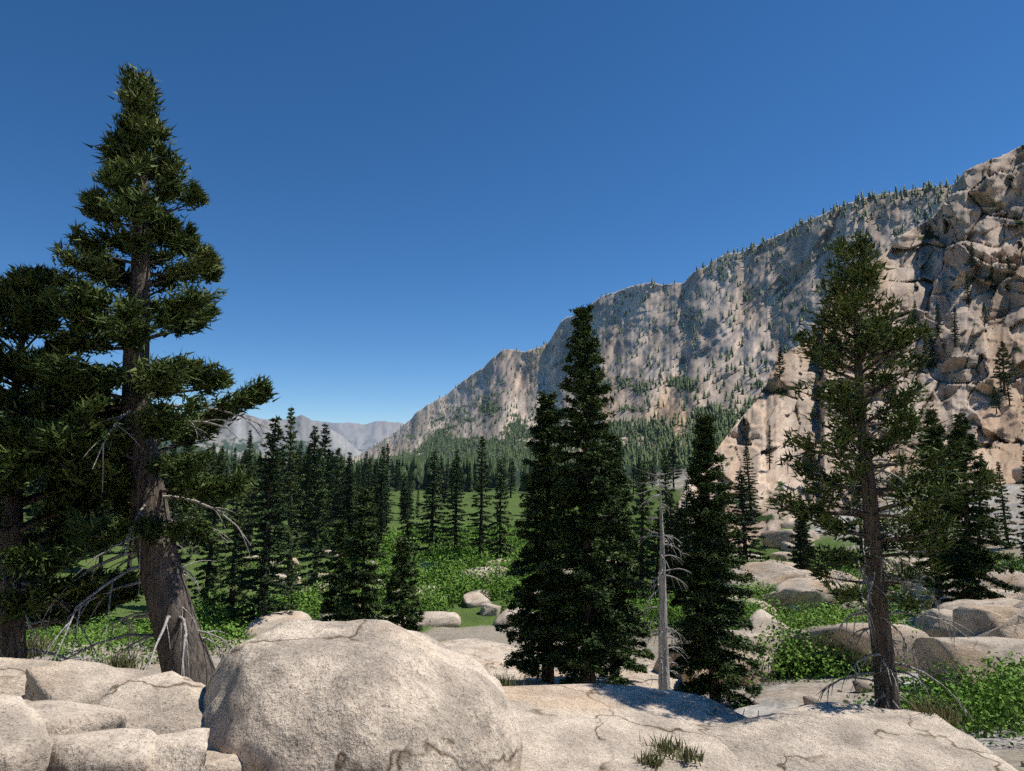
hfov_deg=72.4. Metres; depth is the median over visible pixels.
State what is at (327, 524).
forest tree
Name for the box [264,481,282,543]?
forest tree
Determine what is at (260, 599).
forest tree
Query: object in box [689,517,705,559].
forest tree
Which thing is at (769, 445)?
forest tree
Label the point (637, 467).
forest tree
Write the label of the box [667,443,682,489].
forest tree
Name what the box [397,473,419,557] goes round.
forest tree
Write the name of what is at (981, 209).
crag
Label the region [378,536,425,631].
young fir
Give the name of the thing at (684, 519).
forest tree
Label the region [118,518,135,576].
forest tree
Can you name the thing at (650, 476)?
forest tree
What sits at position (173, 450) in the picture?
forest tree
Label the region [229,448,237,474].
forest tree
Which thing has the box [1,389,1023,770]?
ground
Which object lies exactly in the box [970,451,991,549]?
forest tree
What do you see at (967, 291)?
forest tree
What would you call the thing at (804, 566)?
forest tree
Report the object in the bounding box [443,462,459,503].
forest tree
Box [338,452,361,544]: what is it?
forest tree
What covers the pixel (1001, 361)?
forest tree
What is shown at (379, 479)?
forest tree
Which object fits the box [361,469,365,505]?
forest tree
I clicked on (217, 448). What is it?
ridge
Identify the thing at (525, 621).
fir
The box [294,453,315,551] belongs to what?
forest tree
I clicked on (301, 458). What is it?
forest tree
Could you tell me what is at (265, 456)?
forest tree
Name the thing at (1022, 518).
forest tree
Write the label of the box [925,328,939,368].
forest tree
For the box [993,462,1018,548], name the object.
forest tree
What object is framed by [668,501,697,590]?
forest tree
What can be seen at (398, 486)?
forest tree
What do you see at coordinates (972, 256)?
forest tree
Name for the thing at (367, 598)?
young fir
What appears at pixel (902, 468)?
forest tree
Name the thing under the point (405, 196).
sky
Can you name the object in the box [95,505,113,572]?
forest tree
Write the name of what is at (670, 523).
forest tree
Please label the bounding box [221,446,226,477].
forest tree
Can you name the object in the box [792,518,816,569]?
forest tree
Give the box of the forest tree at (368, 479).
[365,458,373,503]
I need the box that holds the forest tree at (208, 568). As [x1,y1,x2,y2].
[186,451,227,613]
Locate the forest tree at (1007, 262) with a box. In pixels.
[1005,255,1011,275]
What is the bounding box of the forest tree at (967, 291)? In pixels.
[962,272,972,304]
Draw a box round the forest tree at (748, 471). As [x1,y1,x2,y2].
[740,442,761,520]
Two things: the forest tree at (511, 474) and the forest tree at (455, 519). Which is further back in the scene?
the forest tree at (511, 474)
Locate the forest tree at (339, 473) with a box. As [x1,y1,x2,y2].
[338,457,345,510]
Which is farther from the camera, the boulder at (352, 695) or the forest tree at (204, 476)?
the forest tree at (204, 476)
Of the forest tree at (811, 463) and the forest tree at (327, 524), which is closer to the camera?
the forest tree at (327, 524)
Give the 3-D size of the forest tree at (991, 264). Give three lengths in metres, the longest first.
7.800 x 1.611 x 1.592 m
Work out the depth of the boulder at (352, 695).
5.16 m
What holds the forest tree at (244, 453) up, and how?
on the ground
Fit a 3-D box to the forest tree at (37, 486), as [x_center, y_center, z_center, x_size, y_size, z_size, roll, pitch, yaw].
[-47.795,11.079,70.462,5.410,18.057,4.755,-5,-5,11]
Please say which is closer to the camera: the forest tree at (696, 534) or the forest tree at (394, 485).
the forest tree at (696, 534)
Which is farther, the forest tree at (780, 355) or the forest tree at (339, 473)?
the forest tree at (339, 473)
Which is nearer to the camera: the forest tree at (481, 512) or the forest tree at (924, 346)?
the forest tree at (481, 512)
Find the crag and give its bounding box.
[653,145,1023,592]
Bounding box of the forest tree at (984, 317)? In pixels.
[980,303,988,326]
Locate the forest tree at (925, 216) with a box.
[923,210,927,222]
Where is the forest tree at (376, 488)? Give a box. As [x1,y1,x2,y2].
[372,484,384,531]
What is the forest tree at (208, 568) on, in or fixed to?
on the ground
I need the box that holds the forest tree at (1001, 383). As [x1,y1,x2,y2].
[998,369,1002,391]
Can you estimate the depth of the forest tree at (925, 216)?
316.51 m
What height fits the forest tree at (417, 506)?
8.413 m
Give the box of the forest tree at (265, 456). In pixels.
[260,454,267,513]
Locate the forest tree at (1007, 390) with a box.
[1003,372,1012,405]
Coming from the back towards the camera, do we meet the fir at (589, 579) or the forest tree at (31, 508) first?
the forest tree at (31, 508)
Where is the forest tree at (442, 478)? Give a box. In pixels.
[438,455,447,502]
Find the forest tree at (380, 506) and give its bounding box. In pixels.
[371,445,390,545]
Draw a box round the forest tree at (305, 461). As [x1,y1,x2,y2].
[294,454,315,523]
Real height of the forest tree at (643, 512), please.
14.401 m
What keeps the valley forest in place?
on the ground
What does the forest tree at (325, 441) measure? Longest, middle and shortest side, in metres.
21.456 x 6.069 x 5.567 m
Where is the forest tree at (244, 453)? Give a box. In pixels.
[237,449,247,476]
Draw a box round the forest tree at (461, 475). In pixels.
[458,469,464,500]
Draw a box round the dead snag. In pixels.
[624,468,699,689]
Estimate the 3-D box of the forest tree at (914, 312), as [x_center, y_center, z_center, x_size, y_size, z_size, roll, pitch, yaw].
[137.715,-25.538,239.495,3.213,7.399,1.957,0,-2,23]
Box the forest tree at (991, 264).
[989,259,993,279]
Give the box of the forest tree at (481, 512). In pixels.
[466,436,494,559]
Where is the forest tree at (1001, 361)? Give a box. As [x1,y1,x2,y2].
[989,341,1020,396]
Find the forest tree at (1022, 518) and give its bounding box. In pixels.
[1016,450,1023,556]
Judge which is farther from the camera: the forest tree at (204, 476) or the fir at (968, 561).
the forest tree at (204, 476)
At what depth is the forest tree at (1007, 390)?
155.17 m
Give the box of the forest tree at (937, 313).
[934,304,943,335]
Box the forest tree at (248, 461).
[230,452,264,551]
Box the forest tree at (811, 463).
[803,432,821,488]
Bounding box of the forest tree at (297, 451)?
[292,448,303,524]
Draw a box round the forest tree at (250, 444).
[240,429,261,530]
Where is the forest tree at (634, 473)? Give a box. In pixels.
[628,464,637,497]
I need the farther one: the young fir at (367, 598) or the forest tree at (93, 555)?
the forest tree at (93, 555)
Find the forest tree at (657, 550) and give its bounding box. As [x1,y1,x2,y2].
[643,509,669,596]
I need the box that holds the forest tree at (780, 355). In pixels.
[774,347,785,390]
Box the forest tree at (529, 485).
[522,467,538,520]
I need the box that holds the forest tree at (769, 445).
[765,424,773,469]
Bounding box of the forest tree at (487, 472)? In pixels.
[483,463,492,491]
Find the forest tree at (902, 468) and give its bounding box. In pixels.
[898,465,907,507]
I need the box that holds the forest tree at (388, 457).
[380,444,396,523]
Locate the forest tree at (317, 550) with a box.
[293,447,335,599]
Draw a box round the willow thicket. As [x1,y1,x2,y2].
[26,514,1023,747]
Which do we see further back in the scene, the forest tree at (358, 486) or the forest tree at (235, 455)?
the forest tree at (235, 455)
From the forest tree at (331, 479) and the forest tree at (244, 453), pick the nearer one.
the forest tree at (244, 453)
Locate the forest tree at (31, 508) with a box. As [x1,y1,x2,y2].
[25,500,43,532]
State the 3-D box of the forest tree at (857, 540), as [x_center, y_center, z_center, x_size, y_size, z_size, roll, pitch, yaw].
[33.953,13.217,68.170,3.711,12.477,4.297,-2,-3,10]
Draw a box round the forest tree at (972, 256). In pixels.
[966,242,976,267]
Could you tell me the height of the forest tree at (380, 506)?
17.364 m
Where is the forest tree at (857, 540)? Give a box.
[840,461,878,556]
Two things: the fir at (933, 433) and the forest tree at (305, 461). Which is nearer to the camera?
the fir at (933, 433)
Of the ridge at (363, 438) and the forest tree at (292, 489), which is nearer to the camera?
the forest tree at (292, 489)
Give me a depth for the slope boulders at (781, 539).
38.00 m
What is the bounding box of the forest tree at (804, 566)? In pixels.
[791,495,812,569]
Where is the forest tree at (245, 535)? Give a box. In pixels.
[237,496,253,549]
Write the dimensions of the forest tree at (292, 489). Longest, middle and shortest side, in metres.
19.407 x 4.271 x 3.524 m
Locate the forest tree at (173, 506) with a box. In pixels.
[164,456,200,573]
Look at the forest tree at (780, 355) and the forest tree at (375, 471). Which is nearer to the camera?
the forest tree at (375, 471)
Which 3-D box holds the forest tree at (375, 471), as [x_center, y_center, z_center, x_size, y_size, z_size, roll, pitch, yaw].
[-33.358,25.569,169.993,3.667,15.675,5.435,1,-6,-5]
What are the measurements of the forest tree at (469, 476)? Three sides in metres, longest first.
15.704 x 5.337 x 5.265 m
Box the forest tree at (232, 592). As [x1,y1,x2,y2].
[198,463,259,630]
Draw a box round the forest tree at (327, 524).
[313,487,332,554]
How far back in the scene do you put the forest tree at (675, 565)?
66.62 m
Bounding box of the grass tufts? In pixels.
[26,633,972,770]
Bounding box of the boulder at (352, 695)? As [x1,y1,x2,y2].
[203,619,522,770]
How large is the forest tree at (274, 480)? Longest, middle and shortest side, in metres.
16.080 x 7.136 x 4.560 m
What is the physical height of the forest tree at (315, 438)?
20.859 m
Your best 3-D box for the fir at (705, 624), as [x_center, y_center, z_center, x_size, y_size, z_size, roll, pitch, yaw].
[5.635,5.548,19.725,2.789,9.605,2.706,-1,-6,13]
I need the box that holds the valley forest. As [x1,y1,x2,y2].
[0,411,625,491]
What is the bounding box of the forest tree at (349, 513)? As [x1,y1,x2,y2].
[344,483,357,544]
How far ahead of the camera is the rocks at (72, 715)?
4.86 m
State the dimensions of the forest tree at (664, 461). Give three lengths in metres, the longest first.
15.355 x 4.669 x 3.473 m
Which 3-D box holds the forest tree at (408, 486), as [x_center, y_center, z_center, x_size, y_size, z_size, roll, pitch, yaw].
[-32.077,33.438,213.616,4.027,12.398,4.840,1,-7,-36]
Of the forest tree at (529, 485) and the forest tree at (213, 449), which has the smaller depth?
the forest tree at (213, 449)
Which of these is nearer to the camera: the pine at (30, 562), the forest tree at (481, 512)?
the pine at (30, 562)
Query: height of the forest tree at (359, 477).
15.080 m
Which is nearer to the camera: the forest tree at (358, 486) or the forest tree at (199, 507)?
the forest tree at (199, 507)
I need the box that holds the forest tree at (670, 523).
[656,491,679,596]
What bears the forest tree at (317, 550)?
on the ground
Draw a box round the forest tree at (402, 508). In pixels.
[397,483,412,518]
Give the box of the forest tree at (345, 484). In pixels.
[340,462,355,513]
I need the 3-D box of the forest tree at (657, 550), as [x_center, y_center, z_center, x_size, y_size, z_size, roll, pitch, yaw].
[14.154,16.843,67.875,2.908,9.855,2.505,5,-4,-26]
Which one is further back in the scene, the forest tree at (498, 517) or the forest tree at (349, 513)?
the forest tree at (349, 513)
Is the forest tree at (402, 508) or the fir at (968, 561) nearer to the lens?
the fir at (968, 561)
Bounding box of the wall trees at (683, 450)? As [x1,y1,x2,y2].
[346,172,958,471]
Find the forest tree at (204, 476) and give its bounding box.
[197,470,208,515]
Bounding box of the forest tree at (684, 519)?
[669,481,695,577]
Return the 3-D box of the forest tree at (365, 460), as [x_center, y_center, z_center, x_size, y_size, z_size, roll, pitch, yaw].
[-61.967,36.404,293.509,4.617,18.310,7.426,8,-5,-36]
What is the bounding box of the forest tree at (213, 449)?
[200,442,216,523]
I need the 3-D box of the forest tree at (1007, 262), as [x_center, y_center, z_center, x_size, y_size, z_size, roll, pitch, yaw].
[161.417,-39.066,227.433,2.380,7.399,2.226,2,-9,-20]
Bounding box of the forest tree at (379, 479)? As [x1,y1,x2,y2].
[375,475,390,530]
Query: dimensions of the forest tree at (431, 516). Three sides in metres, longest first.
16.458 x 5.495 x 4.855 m
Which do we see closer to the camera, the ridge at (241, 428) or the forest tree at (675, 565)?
the forest tree at (675, 565)
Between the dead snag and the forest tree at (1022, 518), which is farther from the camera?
the forest tree at (1022, 518)
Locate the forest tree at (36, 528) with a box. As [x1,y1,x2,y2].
[29,502,48,601]
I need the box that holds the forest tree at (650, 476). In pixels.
[649,458,657,486]
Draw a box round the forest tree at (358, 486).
[355,482,360,506]
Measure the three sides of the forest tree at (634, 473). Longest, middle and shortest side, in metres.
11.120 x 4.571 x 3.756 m
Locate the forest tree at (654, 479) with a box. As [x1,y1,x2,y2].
[652,469,657,486]
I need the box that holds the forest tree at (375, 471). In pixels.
[369,459,379,518]
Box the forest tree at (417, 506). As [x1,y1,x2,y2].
[414,489,419,518]
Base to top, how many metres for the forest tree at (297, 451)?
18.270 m
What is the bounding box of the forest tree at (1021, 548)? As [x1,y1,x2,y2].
[1018,532,1023,560]
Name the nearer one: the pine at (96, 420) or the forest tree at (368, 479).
the pine at (96, 420)
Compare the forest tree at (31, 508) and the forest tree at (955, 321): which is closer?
the forest tree at (31, 508)
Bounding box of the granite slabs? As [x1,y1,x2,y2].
[441,638,1017,770]
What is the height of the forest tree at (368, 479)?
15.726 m
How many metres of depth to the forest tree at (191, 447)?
115.75 m
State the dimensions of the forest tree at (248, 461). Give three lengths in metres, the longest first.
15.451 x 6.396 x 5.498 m
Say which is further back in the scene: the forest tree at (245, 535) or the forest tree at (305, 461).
the forest tree at (305, 461)
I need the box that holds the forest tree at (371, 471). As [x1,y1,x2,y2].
[363,457,374,487]
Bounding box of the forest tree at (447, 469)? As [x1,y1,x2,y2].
[441,459,450,501]
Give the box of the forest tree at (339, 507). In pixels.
[326,486,348,549]
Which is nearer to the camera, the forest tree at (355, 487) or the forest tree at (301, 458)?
the forest tree at (355, 487)
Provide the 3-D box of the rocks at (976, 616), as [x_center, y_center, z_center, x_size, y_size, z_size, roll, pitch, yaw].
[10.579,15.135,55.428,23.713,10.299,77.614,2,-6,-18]
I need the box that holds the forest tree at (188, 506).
[176,502,196,516]
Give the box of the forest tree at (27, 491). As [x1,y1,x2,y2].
[23,464,49,512]
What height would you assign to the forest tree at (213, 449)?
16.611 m
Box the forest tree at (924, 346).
[922,338,928,360]
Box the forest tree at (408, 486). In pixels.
[403,475,414,511]
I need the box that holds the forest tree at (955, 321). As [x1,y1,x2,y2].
[948,305,960,346]
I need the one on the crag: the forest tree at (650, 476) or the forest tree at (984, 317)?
the forest tree at (984, 317)
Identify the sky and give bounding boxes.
[0,0,1023,423]
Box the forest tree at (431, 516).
[413,451,450,560]
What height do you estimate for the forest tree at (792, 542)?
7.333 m
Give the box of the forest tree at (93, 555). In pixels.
[89,458,109,557]
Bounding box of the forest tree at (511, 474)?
[505,458,516,497]
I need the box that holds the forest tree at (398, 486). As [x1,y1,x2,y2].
[397,459,401,490]
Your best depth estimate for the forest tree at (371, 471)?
263.08 m
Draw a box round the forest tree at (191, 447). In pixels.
[170,444,205,519]
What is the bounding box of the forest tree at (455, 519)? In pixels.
[440,450,469,560]
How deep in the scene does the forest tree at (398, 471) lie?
312.73 m
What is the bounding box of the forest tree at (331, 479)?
[326,452,336,517]
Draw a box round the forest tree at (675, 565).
[666,502,682,593]
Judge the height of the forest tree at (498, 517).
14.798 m
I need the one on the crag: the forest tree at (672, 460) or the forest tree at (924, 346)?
the forest tree at (924, 346)
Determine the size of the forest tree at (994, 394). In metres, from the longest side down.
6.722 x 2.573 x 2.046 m
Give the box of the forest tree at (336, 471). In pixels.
[329,447,345,504]
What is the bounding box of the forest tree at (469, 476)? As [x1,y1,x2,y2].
[464,461,473,491]
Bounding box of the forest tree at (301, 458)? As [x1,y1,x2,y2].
[292,440,303,537]
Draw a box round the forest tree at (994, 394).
[989,386,1000,413]
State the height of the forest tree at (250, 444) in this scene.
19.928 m
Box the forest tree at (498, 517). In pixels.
[485,457,515,559]
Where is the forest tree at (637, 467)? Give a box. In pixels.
[634,462,642,492]
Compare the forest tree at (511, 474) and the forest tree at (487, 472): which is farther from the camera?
the forest tree at (487, 472)
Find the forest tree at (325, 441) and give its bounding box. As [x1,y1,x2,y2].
[308,424,339,545]
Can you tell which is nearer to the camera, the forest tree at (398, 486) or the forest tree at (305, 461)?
the forest tree at (305, 461)
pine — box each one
[0,62,281,685]
[0,262,162,659]
[756,229,1005,720]
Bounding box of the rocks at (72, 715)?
[0,657,243,770]
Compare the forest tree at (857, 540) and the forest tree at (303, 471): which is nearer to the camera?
the forest tree at (857, 540)
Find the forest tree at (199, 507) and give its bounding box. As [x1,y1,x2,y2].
[196,476,204,519]
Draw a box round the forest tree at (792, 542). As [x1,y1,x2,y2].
[786,517,811,568]
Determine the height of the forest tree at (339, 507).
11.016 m
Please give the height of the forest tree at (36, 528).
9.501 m
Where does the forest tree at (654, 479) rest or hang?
on the ground
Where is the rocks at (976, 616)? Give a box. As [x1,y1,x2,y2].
[416,561,1023,692]
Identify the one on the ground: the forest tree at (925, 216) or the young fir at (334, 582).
the young fir at (334, 582)
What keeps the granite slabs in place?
on the ground
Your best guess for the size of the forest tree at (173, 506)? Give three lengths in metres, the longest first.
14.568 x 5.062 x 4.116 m
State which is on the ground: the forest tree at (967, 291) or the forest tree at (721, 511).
the forest tree at (721, 511)
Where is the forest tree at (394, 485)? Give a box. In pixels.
[391,466,398,490]
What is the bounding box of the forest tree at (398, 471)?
[393,459,400,491]
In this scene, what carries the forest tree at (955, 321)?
on the crag
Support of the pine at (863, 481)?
on the ground
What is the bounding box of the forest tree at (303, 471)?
[292,445,317,517]
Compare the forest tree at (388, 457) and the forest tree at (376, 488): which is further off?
the forest tree at (388, 457)
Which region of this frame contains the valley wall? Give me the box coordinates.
[345,183,954,470]
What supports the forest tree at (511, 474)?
on the ground
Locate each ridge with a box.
[175,441,286,462]
[195,414,361,460]
[240,412,402,452]
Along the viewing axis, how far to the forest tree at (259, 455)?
274.70 m
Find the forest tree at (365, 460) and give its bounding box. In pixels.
[360,451,368,486]
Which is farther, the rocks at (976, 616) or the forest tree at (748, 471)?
the forest tree at (748, 471)
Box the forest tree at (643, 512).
[628,460,659,599]
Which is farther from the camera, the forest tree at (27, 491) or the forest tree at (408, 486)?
the forest tree at (408, 486)
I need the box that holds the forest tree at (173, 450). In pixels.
[168,441,176,455]
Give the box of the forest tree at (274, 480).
[263,455,282,508]
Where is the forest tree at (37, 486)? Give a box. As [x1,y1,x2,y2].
[23,465,59,574]
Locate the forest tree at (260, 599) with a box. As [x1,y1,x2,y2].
[227,414,304,628]
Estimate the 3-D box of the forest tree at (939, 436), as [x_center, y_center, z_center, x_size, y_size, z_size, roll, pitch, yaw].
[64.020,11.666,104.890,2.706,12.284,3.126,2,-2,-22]
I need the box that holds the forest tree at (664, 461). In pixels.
[652,448,677,575]
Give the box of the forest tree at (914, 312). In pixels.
[911,300,918,319]
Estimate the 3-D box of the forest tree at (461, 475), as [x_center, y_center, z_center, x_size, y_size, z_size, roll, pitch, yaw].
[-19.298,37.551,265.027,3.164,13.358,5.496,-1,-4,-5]
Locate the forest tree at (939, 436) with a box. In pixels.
[938,424,944,478]
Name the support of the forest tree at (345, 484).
on the ground
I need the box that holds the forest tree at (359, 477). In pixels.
[356,464,361,503]
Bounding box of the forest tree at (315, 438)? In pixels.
[287,426,330,543]
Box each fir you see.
[318,517,359,620]
[330,486,388,620]
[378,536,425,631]
[495,390,579,682]
[533,304,644,684]
[591,432,654,683]
[668,413,766,709]
[899,408,959,600]
[921,412,1023,602]
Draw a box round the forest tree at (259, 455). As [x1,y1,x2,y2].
[256,451,261,489]
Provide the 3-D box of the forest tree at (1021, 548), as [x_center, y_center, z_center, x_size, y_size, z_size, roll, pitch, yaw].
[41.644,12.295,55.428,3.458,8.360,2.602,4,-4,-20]
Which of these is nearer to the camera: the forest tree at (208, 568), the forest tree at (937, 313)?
the forest tree at (208, 568)
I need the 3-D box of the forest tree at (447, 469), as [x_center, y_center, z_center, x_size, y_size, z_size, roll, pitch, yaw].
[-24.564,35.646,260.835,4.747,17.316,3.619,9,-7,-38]
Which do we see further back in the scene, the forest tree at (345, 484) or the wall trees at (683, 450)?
the wall trees at (683, 450)
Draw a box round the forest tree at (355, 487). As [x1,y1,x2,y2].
[333,474,360,521]
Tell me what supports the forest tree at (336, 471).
on the ground
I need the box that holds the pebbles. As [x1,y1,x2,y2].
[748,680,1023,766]
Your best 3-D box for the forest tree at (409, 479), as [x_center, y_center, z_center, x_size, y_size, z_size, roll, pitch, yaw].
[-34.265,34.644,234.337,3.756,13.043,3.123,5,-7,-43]
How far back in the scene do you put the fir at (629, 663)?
22.95 m
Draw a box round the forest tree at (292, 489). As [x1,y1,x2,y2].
[270,407,308,610]
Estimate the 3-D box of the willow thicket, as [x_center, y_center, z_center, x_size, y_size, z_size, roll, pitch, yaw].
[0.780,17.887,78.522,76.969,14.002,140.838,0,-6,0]
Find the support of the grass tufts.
on the granite slabs
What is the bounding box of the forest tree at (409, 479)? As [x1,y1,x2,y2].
[408,470,414,502]
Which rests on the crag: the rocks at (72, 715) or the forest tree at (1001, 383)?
the forest tree at (1001, 383)
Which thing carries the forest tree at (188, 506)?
on the ground
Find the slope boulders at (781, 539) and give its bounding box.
[244,467,1023,692]
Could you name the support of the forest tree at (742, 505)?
on the ground
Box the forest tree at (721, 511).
[714,479,730,544]
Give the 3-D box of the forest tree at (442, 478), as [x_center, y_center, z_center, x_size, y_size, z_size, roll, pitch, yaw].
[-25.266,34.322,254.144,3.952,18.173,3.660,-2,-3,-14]
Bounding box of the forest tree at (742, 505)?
[727,467,770,565]

